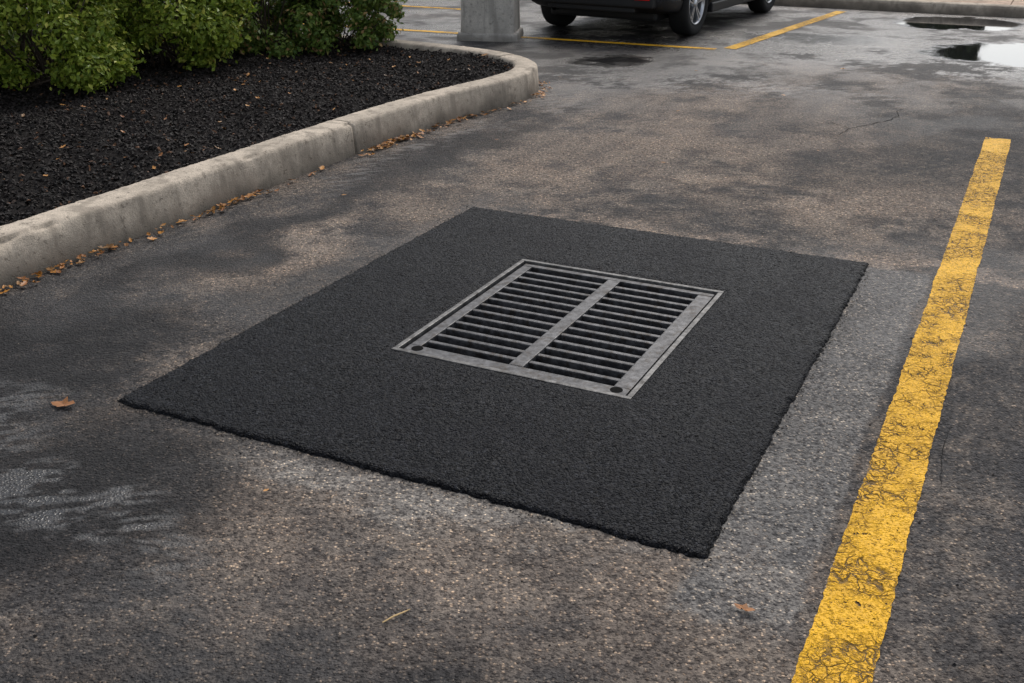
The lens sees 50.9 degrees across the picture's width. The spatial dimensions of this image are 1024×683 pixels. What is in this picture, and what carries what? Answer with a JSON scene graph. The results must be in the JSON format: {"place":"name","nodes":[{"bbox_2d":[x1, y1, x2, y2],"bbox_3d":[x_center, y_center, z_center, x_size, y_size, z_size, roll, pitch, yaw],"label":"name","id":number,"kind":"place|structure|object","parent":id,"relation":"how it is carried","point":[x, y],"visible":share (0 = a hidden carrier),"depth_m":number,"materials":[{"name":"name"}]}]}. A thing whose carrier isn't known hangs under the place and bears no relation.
{"place":"outdoors","nodes":[
{"label":"outdoors","id":0,"kind":"place"},
{"bbox_2d":[0,0,1023,682],"bbox_3d":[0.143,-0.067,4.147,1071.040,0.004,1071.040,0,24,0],"label":"asphalt ground","id":1,"kind":"structure","parent":0,"point":[512,600],"depth_m":3.38,"materials":[{"name":"grey asphalt"}]},
{"bbox_2d":[0,20,513,225],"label":"mulch bed","id":2,"kind":"object","parent":1,"relation":"on","point":[316,86],"visible":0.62,"depth_m":7.08,"materials":[{"name":"black wood"}]},
{"bbox_2d":[0,0,145,94],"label":"shrub","id":3,"kind":"object","parent":2,"relation":"on","point":[75,48],"visible":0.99,"depth_m":7.53,"materials":[{"name":"green plant"}]},
{"bbox_2d":[6,0,181,60],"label":"shrub","id":4,"kind":"object","parent":2,"relation":"on","point":[50,31],"visible":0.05,"depth_m":8.82,"materials":[{"name":"green plant"}]},
{"bbox_2d":[80,0,262,70],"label":"shrub","id":5,"kind":"object","parent":2,"relation":"on","point":[205,33],"visible":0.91,"depth_m":8.24,"materials":[{"name":"green plant"}]},
{"bbox_2d":[128,0,269,40],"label":"shrub","id":6,"kind":"object","parent":2,"relation":"on","point":[181,15],"visible":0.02,"depth_m":9.48,"materials":[{"name":"green plant"}]},
{"bbox_2d":[222,0,352,58],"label":"shrub","id":7,"kind":"object","parent":2,"relation":"on","point":[262,31],"visible":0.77,"depth_m":9.15,"materials":[{"name":"green plant"}]},
{"bbox_2d":[276,0,409,50],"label":"shrub","id":8,"kind":"object","parent":2,"relation":"on","point":[366,31],"visible":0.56,"depth_m":9.43,"materials":[{"name":"green plant"}]},
{"bbox_2d":[0,13,538,288],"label":"kerb","id":9,"kind":"structure","parent":1,"relation":"on","point":[41,242],"depth_m":5.73,"materials":[{"name":"concrete"}]},
{"bbox_2d":[382,609,409,622],"bbox_3d":[-0.269,0.640,2.516,0.078,0.007,0.005,-18,29,-35],"label":"twig","id":10,"kind":"object","parent":1,"relation":"on","point":[395,615],"visible":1,"depth_m":2.51,"materials":[{"name":"brown wood"}]},
{"bbox_2d":[0,41,844,610],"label":"fallen leaves","id":11,"kind":"object","parent":1,"relation":"on","point":[220,205],"visible":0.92,"depth_m":5.62,"materials":[{"name":"brown plant"}]},
{"bbox_2d":[402,5,460,9],"bbox_3d":[-2.050,-4.448,14.154,3.444,0.001,0.110,11,26,24],"label":"yellow parking line","id":12,"kind":"object","parent":1,"relation":"on","point":[431,7],"visible":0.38,"depth_m":13.70,"materials":[{"name":"yellow paint"}]},
{"bbox_2d":[457,27,523,41],"bbox_3d":[-0.220,-3.216,11.275,0.632,0.103,0.632,3,24,7],"label":"base","id":13,"kind":"object","parent":1,"relation":"on","point":[495,37],"visible":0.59,"depth_m":11.00,"materials":[{"name":"concrete"}]},
{"bbox_2d":[461,0,519,33],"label":"shaft","id":14,"kind":"object","parent":13,"relation":"on","point":[492,16],"visible":0.98,"depth_m":10.95,"materials":[{"name":"concrete"}]},
{"bbox_2d":[118,207,868,558],"bbox_3d":[0.141,-0.075,4.146,2.009,0.024,2.499,11,26,24],"label":"asphalt patch","id":15,"kind":"object","parent":1,"relation":"on","point":[670,453],"visible":1,"depth_m":3.59,"materials":[{"name":"black asphalt"}]},
{"bbox_2d":[0,125,1022,681],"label":"loose grit","id":16,"kind":"object","parent":1,"relation":"on","point":[544,517],"visible":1,"depth_m":3.34,"materials":[{"name":"grey gravel"}]},
{"bbox_2d":[394,29,716,48],"bbox_3d":[-0.805,-3.345,11.633,6.099,0.001,0.111,10,26,21],"label":"yellow parking line","id":17,"kind":"object","parent":1,"relation":"on","point":[575,40],"visible":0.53,"depth_m":10.97,"materials":[{"name":"yellow paint"}]},
{"bbox_2d":[391,259,723,399],"bbox_3d":[0.218,0.258,4.323,0.922,0.762,1.102,11,26,24],"label":"storm drain grate","id":18,"kind":"object","parent":1,"relation":"in","point":[613,334],"visible":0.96,"depth_m":4.13,"materials":[{"name":"metal"}]},
{"bbox_2d":[531,0,774,35],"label":"parked car","id":19,"kind":"object","parent":1,"relation":"on","point":[686,17],"visible":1,"depth_m":11.20,"materials":[{"name":"black paint"}]},
{"bbox_2d":[725,11,846,48],"bbox_3d":[3.105,-3.478,11.936,0.141,0.001,3.629,14,27,29],"label":"yellow parking line","id":20,"kind":"object","parent":1,"relation":"on","point":[766,36],"visible":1,"depth_m":11.58,"materials":[{"name":"yellow paint"}]},
{"bbox_2d":[743,0,1023,17],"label":"kerb","id":21,"kind":"structure","parent":1,"relation":"on","point":[978,9],"depth_m":13.23,"materials":[{"name":"concrete"}]},
{"bbox_2d":[791,137,1010,682],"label":"yellow parking line","id":22,"kind":"object","parent":1,"relation":"on","point":[863,627],"visible":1,"depth_m":3.09,"materials":[{"name":"paint"}]},
{"bbox_2d":[832,97,1021,483],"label":"asphalt cracks","id":23,"kind":"object","parent":1,"relation":"on","point":[949,429],"visible":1,"depth_m":7.13,"materials":[{"name":"black asphalt"}]},
{"bbox_2d":[919,0,1023,4],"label":"sidewalk","id":24,"kind":"structure","parent":0,"point":[1012,2],"depth_m":13.26,"materials":[{"name":"concrete"}]}
]}

